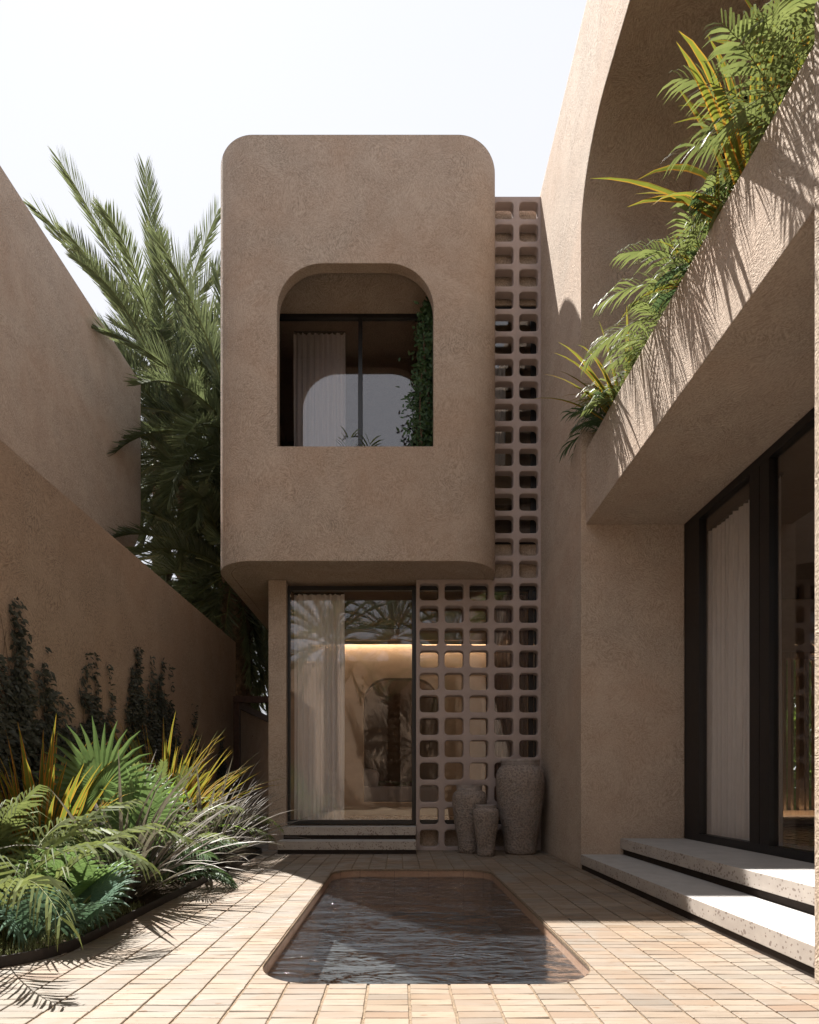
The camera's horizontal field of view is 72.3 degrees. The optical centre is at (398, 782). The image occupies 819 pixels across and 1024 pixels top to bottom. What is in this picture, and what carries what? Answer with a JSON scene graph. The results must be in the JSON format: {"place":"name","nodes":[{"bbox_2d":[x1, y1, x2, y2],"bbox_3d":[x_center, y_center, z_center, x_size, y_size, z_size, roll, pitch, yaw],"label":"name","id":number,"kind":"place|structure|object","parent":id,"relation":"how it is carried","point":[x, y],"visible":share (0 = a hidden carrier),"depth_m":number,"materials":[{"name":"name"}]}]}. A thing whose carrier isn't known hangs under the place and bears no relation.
{"place":"outdoors","nodes":[
{"label":"outdoors","id":0,"kind":"place"},
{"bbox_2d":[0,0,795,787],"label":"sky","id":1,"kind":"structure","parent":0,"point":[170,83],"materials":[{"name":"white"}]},
{"bbox_2d":[364,786,437,801],"bbox_3d":[0.200,0.350,12.225,3.600,0.560,1.930,0,0,0],"label":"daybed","id":2,"kind":"object","parent":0,"point":[392,793],"visible":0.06,"depth_m":11.35,"materials":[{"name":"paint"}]},
{"bbox_2d":[364,769,379,785],"bbox_3d":[-0.619,-0.101,11.600,0.451,0.398,0.180,0,0,0],"label":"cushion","id":3,"kind":"object","parent":2,"relation":"on","point":[371,777],"visible":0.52,"depth_m":11.53,"materials":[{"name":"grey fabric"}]},
{"bbox_2d":[378,780,411,785],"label":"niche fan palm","id":4,"kind":"object","parent":2,"relation":"on","point":[382,783],"visible":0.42,"depth_m":12.41,"materials":[{"name":"green plant"}]},
{"bbox_2d":[0,823,818,1023],"bbox_3d":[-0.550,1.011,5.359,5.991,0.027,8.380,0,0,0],"label":"patio","id":5,"kind":"structure","parent":0,"point":[49,983],"depth_m":2.95,"materials":[{"name":"tile"}]},
{"bbox_2d":[0,848,259,955],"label":"planting bed","id":6,"kind":"object","parent":5,"relation":"on","point":[154,894],"visible":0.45,"depth_m":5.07,"materials":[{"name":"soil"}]},
{"bbox_2d":[0,596,77,896],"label":"wall creeper","id":7,"kind":"object","parent":6,"relation":"on","point":[31,731],"depth_m":5.08,"materials":[{"name":"green plant"}]},
{"bbox_2d":[0,862,139,950],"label":"fan palm","id":8,"kind":"object","parent":6,"relation":"on","point":[101,892],"visible":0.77,"depth_m":3.38,"materials":[{"name":"green plant"}]},
{"bbox_2d":[0,784,143,891],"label":"feather palm","id":9,"kind":"object","parent":6,"relation":"on","point":[15,809],"visible":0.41,"depth_m":3.87,"materials":[{"name":"green plant"}]},
{"bbox_2d":[0,832,145,903],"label":"fan palm","id":10,"kind":"object","parent":6,"relation":"on","point":[84,875],"visible":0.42,"depth_m":3.78,"materials":[{"name":"green plant"}]},
{"bbox_2d":[0,799,169,951],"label":"feather palm","id":11,"kind":"object","parent":6,"relation":"on","point":[6,880],"visible":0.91,"depth_m":3.41,"materials":[{"name":"green plant"}]},
{"bbox_2d":[0,718,176,887],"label":"orange flax","id":12,"kind":"object","parent":6,"relation":"on","point":[47,777],"visible":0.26,"depth_m":4.45,"materials":[{"name":"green plant"}]},
{"bbox_2d":[0,774,186,890],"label":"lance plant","id":13,"kind":"object","parent":6,"relation":"on","point":[68,884],"visible":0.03,"depth_m":4.94,"materials":[{"name":"green plant"}]},
{"bbox_2d":[72,652,122,851],"bbox_3d":[-3.337,-0.203,6.509,0.267,2.578,1.906,0,0,0],"label":"wall creeper","id":14,"kind":"object","parent":6,"relation":"on","point":[95,713],"depth_m":6.31,"materials":[{"name":"green plant"}]},
{"bbox_2d":[22,717,188,860],"bbox_3d":[-2.580,0.202,4.955,1.339,1.542,1.226,0,0,0],"label":"fan palm","id":15,"kind":"object","parent":6,"relation":"on","point":[104,756],"visible":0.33,"depth_m":4.73,"materials":[{"name":"green plant"}]},
{"bbox_2d":[9,821,208,876],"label":"feather palm","id":16,"kind":"object","parent":6,"relation":"on","point":[181,837],"visible":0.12,"depth_m":4.54,"materials":[{"name":"green plant"}]},
{"bbox_2d":[38,740,199,850],"bbox_3d":[-2.844,0.237,5.831,1.391,1.472,1.752,0,0,-14],"label":"cycad","id":17,"kind":"object","parent":6,"relation":"on","point":[164,771],"visible":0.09,"depth_m":5.75,"materials":[{"name":"green plant"}]},
{"bbox_2d":[3,749,262,902],"bbox_3d":[-2.068,0.329,4.750,2.095,1.282,2.527,0,0,-33],"label":"grey flax","id":18,"kind":"object","parent":6,"relation":"on","point":[141,885],"visible":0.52,"depth_m":4.56,"materials":[{"name":"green plant"}]},
{"bbox_2d":[122,646,183,776],"bbox_3d":[-3.336,-0.379,7.953,0.276,2.920,2.740,0,0,0],"label":"wall creeper","id":19,"kind":"object","parent":6,"relation":"on","point":[138,717],"depth_m":7.76,"materials":[{"name":"green plant"}]},
{"bbox_2d":[83,805,244,853],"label":"feather palm","id":20,"kind":"object","parent":6,"relation":"on","point":[209,834],"visible":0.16,"depth_m":5.68,"materials":[{"name":"green plant"}]},
{"bbox_2d":[98,838,250,888],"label":"feather palm","id":21,"kind":"object","parent":6,"relation":"on","point":[222,877],"visible":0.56,"depth_m":5.20,"materials":[{"name":"green plant"}]},
{"bbox_2d":[110,712,284,852],"bbox_3d":[-2.977,0.044,6.985,2.584,1.852,2.681,0,0,20],"label":"orange flax","id":22,"kind":"object","parent":6,"relation":"on","point":[192,782],"visible":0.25,"depth_m":6.86,"materials":[{"name":"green plant"}]},
{"bbox_2d":[148,780,252,854],"bbox_3d":[-2.736,0.467,6.262,2.099,1.006,1.956,0,0,0],"label":"lance plant","id":23,"kind":"object","parent":6,"relation":"on","point":[182,799],"visible":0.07,"depth_m":6.31,"materials":[{"name":"green plant"}]},
{"bbox_2d":[139,760,315,885],"bbox_3d":[-1.904,0.338,6.554,1.975,1.312,2.835,0,0,0],"label":"grey flax","id":24,"kind":"object","parent":6,"relation":"on","point":[222,854],"visible":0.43,"depth_m":6.52,"materials":[{"name":"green plant"}]},
{"bbox_2d":[178,812,283,842],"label":"feather palm","id":25,"kind":"object","parent":6,"relation":"on","point":[261,830],"visible":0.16,"depth_m":6.79,"materials":[{"name":"green plant"}]},
{"bbox_2d":[0,846,261,968],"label":"bed edging","id":26,"kind":"object","parent":5,"relation":"on","point":[31,956],"visible":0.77,"depth_m":3.63,"materials":[{"name":"black metal"}]},
{"bbox_2d":[233,696,267,825],"bbox_3d":[-2.739,-0.415,11.865,1.478,2.830,0.170,0,0,0],"label":"gate frame","id":27,"kind":"object","parent":5,"relation":"on","point":[238,700],"visible":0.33,"depth_m":11.80,"materials":[{"name":"brown metal"}]},
{"bbox_2d":[277,838,415,853],"bbox_3d":[-0.731,0.910,8.102,1.955,0.177,0.475,0,0,0],"label":"stone step","id":28,"kind":"object","parent":5,"relation":"on","point":[353,846],"visible":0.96,"depth_m":7.87,"materials":[{"name":"beige stone"}]},
{"bbox_2d":[281,826,415,838],"bbox_3d":[-0.728,0.732,8.290,1.958,0.178,0.280,0,0,0],"label":"stone step","id":29,"kind":"object","parent":28,"relation":"on","point":[352,832],"visible":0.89,"depth_m":8.15,"materials":[{"name":"beige stone"}]},
{"bbox_2d":[262,869,590,984],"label":"sunken pool","id":30,"kind":"structure","parent":5,"relation":"in","point":[579,963],"depth_m":5.10,"materials":[{"name":"liquid"}]},
{"bbox_2d":[268,877,582,983],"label":"water","id":31,"kind":"structure","parent":30,"relation":"in","point":[401,956],"depth_m":3.98,"materials":[{"name":"grey liquid"}]},
{"bbox_2d":[452,785,486,853],"bbox_3d":[1.021,0.517,8.062,0.499,0.966,0.500,0,0,0],"label":"clay vase","id":32,"kind":"object","parent":5,"relation":"on","point":[466,799],"visible":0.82,"depth_m":7.89,"materials":[{"name":"brown ceramic"}]},
{"bbox_2d":[416,197,540,849],"bbox_3d":[1.190,-3.860,8.395,1.855,9.720,0.130,0,0,0],"label":"breeze block screen","id":33,"kind":"object","parent":5,"relation":"on","point":[515,248],"visible":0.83,"depth_m":8.33,"materials":[{"name":"paint"}]},
{"bbox_2d":[472,804,498,856],"bbox_3d":[1.198,0.650,7.689,0.366,0.700,0.361,0,0,0],"label":"clay vase","id":34,"kind":"object","parent":5,"relation":"on","point":[485,819],"visible":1,"depth_m":7.57,"materials":[{"name":"brown ceramic"}]},
{"bbox_2d":[496,759,544,854],"bbox_3d":[1.729,0.336,7.957,0.684,1.328,0.692,0,0,0],"label":"clay vase","id":35,"kind":"object","parent":5,"relation":"on","point":[520,785],"visible":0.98,"depth_m":7.71,"materials":[{"name":"brown ceramic"}]},
{"bbox_2d":[581,854,814,977],"bbox_3d":[2.707,0.914,4.663,1.187,0.169,3.667,0,0,0],"label":"stone step","id":36,"kind":"object","parent":5,"relation":"on","point":[785,935],"visible":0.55,"depth_m":3.85,"materials":[{"name":"beige stone"}]},
{"bbox_2d":[620,838,814,914],"bbox_3d":[2.942,0.736,4.663,0.739,0.186,3.667,0,0,0],"label":"stone step","id":37,"kind":"object","parent":36,"relation":"on","point":[787,882],"visible":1,"depth_m":4.53,"materials":[{"name":"beige stone"}]},
{"label":"ground","id":38,"kind":"structure","parent":0,"visible":0},
{"bbox_2d":[0,166,140,548],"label":"neighbour house","id":39,"kind":"structure","parent":38,"relation":"on","point":[70,402],"depth_m":9.49,"materials":[{"name":"paint"}]},
{"bbox_2d":[0,440,235,810],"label":"garden wall","id":40,"kind":"structure","parent":38,"relation":"on","point":[77,581],"depth_m":6.47,"materials":[{"name":"paint"}]},
{"bbox_2d":[185,704,206,823],"bbox_3d":[-3.343,-0.160,9.397,0.256,2.483,1.322,0,0,0],"label":"wall creeper","id":41,"kind":"object","parent":40,"relation":"attached to","point":[197,740],"depth_m":9.40,"materials":[{"name":"green plant"}]},
{"bbox_2d":[215,735,235,832],"bbox_3d":[-3.347,0.058,10.912,0.250,2.019,1.450,0,0,0],"label":"wall creeper","id":42,"kind":"object","parent":40,"relation":"attached to","point":[223,768],"depth_m":10.87,"materials":[{"name":"green plant"}]},
{"bbox_2d":[23,146,220,585],"bbox_3d":[-6.761,-7.344,15.921,8.662,16.688,8.958,0,0,0],"label":"date palm","id":43,"kind":"object","parent":38,"relation":"on","point":[149,301],"visible":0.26,"depth_m":13.88,"materials":[{"name":"green plant"}]},
{"bbox_2d":[98,297,220,605],"bbox_3d":[-5.254,-5.397,14.661,6.664,12.794,6.454,0,0,38],"label":"date palm","id":44,"kind":"object","parent":38,"relation":"on","point":[184,402],"visible":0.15,"depth_m":13.41,"materials":[{"name":"green plant"}]},
{"bbox_2d":[106,408,267,695],"bbox_3d":[-4.011,-3.570,13.625,6.190,9.140,6.356,0,0,0],"label":"date palm","id":45,"kind":"object","parent":38,"relation":"on","point":[183,583],"visible":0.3,"depth_m":12.54,"materials":[{"name":"green plant"}]},
{"bbox_2d":[91,217,293,796],"bbox_3d":[-3.953,-5.205,13.212,7.325,12.411,7.100,0,0,0],"label":"date palm","id":46,"kind":"object","parent":38,"relation":"on","point":[208,400],"visible":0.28,"depth_m":11.81,"materials":[{"name":"green plant"}]},
{"bbox_2d":[150,544,267,715],"bbox_3d":[-4.641,-3.041,15.608,5.736,8.081,6.212,0,0,0],"label":"date palm","id":47,"kind":"object","parent":38,"relation":"on","point":[194,597],"visible":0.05,"depth_m":14.50,"materials":[{"name":"green plant"}]},
{"bbox_2d":[159,541,267,712],"bbox_3d":[-5.341,-3.441,16.877,7.274,8.883,7.168,0,0,42],"label":"date palm","id":48,"kind":"object","parent":38,"relation":"on","point":[260,705],"depth_m":15.48,"materials":[{"name":"green plant"}]},
{"bbox_2d":[241,703,267,825],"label":"garden wall","id":49,"kind":"structure","parent":38,"relation":"on","point":[254,722],"depth_m":13.61,"materials":[{"name":"paint"}]},
{"bbox_2d":[221,135,535,849],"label":"tower house","id":50,"kind":"structure","parent":38,"relation":"on","point":[364,242],"depth_m":7.70,"materials":[{"name":"paint"}]},
{"bbox_2d":[294,593,344,819],"bbox_3d":[-1.230,-1.175,8.720,0.788,3.570,0.150,0,0,0],"label":"curtain","id":51,"kind":"object","parent":50,"relation":"hanging from","point":[319,693],"visible":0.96,"depth_m":8.72,"materials":[{"name":"white fabric"}]},
{"bbox_2d":[294,331,345,445],"bbox_3d":[-1.250,-5.325,8.879,0.828,3.650,0.099,0,0,0],"label":"curtain","id":52,"kind":"object","parent":50,"relation":"hanging from","point":[319,388],"visible":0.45,"depth_m":8.88,"materials":[{"name":"white fabric"}]},
{"bbox_2d":[280,314,421,445],"bbox_3d":[-0.590,-5.339,8.685,3.684,3.818,0.070,0,0,0],"label":"upper window","id":53,"kind":"structure","parent":50,"relation":"in","point":[283,317],"depth_m":8.65,"materials":[{"name":"black metal"}]},
{"bbox_2d":[338,427,403,445],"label":"room palm","id":54,"kind":"object","parent":50,"relation":"on","point":[373,444],"visible":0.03,"depth_m":8.64,"materials":[{"name":"green plant"}]},
{"bbox_2d":[287,586,535,823],"bbox_3d":[0.208,-1.172,8.475,3.816,3.592,0.070,0,0,0],"label":"window frame","id":55,"kind":"structure","parent":50,"relation":"in","point":[530,589],"depth_m":8.44,"materials":[{"name":"black metal"}]},
{"bbox_2d":[395,296,432,445],"bbox_3d":[0.413,-5.220,8.298,1.316,3.587,0.936,0,0,0],"label":"potted ivy","id":56,"kind":"object","parent":50,"relation":"on","point":[423,407],"visible":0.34,"depth_m":8.05,"materials":[{"name":"green plant"}]},
{"bbox_2d":[495,365,505,465],"bbox_3d":[1.575,-5.915,8.998,0.298,1.630,0.067,0,0,0],"label":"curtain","id":57,"kind":"object","parent":50,"relation":"hanging from","point":[500,393],"visible":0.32,"depth_m":9.00,"materials":[{"name":"white fabric"}]},
{"bbox_2d":[486,593,526,819],"bbox_3d":[1.665,-1.160,8.661,0.638,3.540,0.067,0,0,0],"label":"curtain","id":58,"kind":"object","parent":50,"relation":"hanging from","point":[502,704],"visible":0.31,"depth_m":8.66,"materials":[{"name":"white fabric"}]},
{"bbox_2d":[495,307,535,543],"bbox_3d":[1.768,-5.435,8.545,0.696,3.626,0.050,0,0,0],"label":"hall window","id":59,"kind":"structure","parent":50,"relation":"in","point":[532,324],"depth_m":8.52,"materials":[{"name":"black metal"}]},
{"bbox_2d":[519,0,818,983],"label":"side house","id":60,"kind":"structure","parent":38,"relation":"on","point":[709,422],"depth_m":6.19,"materials":[{"name":"paint"}]},
{"bbox_2d":[535,306,631,433],"bbox_3d":[2.080,-4.170,5.822,1.334,0.859,1.827,0,0,0],"label":"balcony flax","id":61,"kind":"object","parent":60,"relation":"on","point":[590,373],"visible":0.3,"depth_m":5.80,"materials":[{"name":"green plant"}]},
{"bbox_2d":[559,388,618,462],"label":"balcony palm","id":62,"kind":"object","parent":60,"relation":"on","point":[592,422],"visible":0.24,"depth_m":6.33,"materials":[{"name":"green plant"}]},
{"bbox_2d":[575,346,641,422],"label":"balcony palm","id":63,"kind":"object","parent":60,"relation":"on","point":[591,404],"visible":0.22,"depth_m":5.69,"materials":[{"name":"green plant"}]},
{"bbox_2d":[590,240,702,391],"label":"balcony palm","id":64,"kind":"object","parent":60,"relation":"on","point":[627,344],"visible":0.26,"depth_m":5.02,"materials":[{"name":"green plant"}]},
{"bbox_2d":[580,167,728,378],"bbox_3d":[2.210,-4.008,4.428,1.161,0.562,1.944,0,0,0],"label":"balcony palm","id":65,"kind":"object","parent":60,"relation":"on","point":[645,253],"visible":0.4,"depth_m":4.50,"materials":[{"name":"green plant"}]},
{"bbox_2d":[616,167,718,328],"bbox_3d":[2.236,-4.048,4.278,0.791,0.617,1.385,0,0,-13],"label":"balcony flax","id":66,"kind":"object","parent":60,"relation":"on","point":[671,287],"visible":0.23,"depth_m":4.42,"materials":[{"name":"green plant"}]},
{"bbox_2d":[649,179,731,315],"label":"balcony palm","id":67,"kind":"object","parent":60,"relation":"on","point":[668,276],"visible":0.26,"depth_m":4.31,"materials":[{"name":"green plant"}]},
{"bbox_2d":[592,1,804,260],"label":"balcony flax","id":68,"kind":"object","parent":60,"relation":"on","point":[734,153],"visible":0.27,"depth_m":3.65,"materials":[{"name":"green plant"}]},
{"bbox_2d":[707,498,748,840],"bbox_3d":[3.493,-1.100,5.875,0.149,3.460,0.858,0,0,0],"label":"curtain","id":69,"kind":"object","parent":60,"relation":"hanging from","point":[728,678],"visible":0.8,"depth_m":5.86,"materials":[{"name":"white fabric"}]},
{"bbox_2d":[657,0,812,266],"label":"balcony palm","id":70,"kind":"object","parent":60,"relation":"on","point":[742,27],"visible":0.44,"depth_m":3.31,"materials":[{"name":"green plant"}]},
{"bbox_2d":[704,28,783,225],"bbox_3d":[3.430,-5.350,4.645,0.060,2.900,3.190,0,0,0],"label":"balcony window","id":71,"kind":"structure","parent":60,"relation":"in","point":[745,97],"depth_m":5.88,"materials":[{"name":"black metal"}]},
{"bbox_2d":[675,0,814,127],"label":"balcony flax","id":72,"kind":"object","parent":60,"relation":"on","point":[787,77],"visible":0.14,"depth_m":3.47,"materials":[{"name":"green plant"}]},
{"bbox_2d":[685,407,814,862],"bbox_3d":[3.364,-1.178,4.660,0.090,3.640,3.676,0,0,0],"label":"side window","id":73,"kind":"structure","parent":60,"relation":"in","point":[762,476],"depth_m":5.21,"materials":[{"name":"black metal"}]},
{"bbox_2d":[698,0,817,232],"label":"balcony palm","id":74,"kind":"object","parent":60,"relation":"on","point":[785,14],"visible":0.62,"depth_m":3.14,"materials":[{"name":"green plant"}]},
{"bbox_2d":[779,472,782,845],"bbox_3d":[3.490,-1.100,5.240,0.083,3.460,0.288,0,0,0],"label":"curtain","id":75,"kind":"object","parent":60,"relation":"hanging from","point":[780,740],"visible":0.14,"depth_m":5.12,"materials":[{"name":"white fabric"}]},
{"bbox_2d":[782,652,814,814],"bbox_3d":[7.150,-0.790,9.050,2.500,2.620,0.100,0,0,0],"label":"slatted divider","id":76,"kind":"object","parent":60,"relation":"attached to","point":[802,659],"visible":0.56,"depth_m":9.01,"materials":[{"name":"brown wood"}]},
{"bbox_2d":[783,817,814,825],"bbox_3d":[7.100,0.594,8.590,3.000,0.107,0.580,0,0,0],"label":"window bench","id":77,"kind":"object","parent":60,"relation":"on","point":[798,821],"depth_m":8.40,"materials":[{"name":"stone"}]},
{"bbox_2d":[786,660,810,809],"bbox_3d":[7.647,-1.095,11.605,3.990,4.474,2.147,0,0,0],"label":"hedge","id":78,"kind":"object","parent":38,"relation":"on","point":[795,734],"visible":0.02,"depth_m":10.93,"materials":[{"name":"green plant"}]}
]}

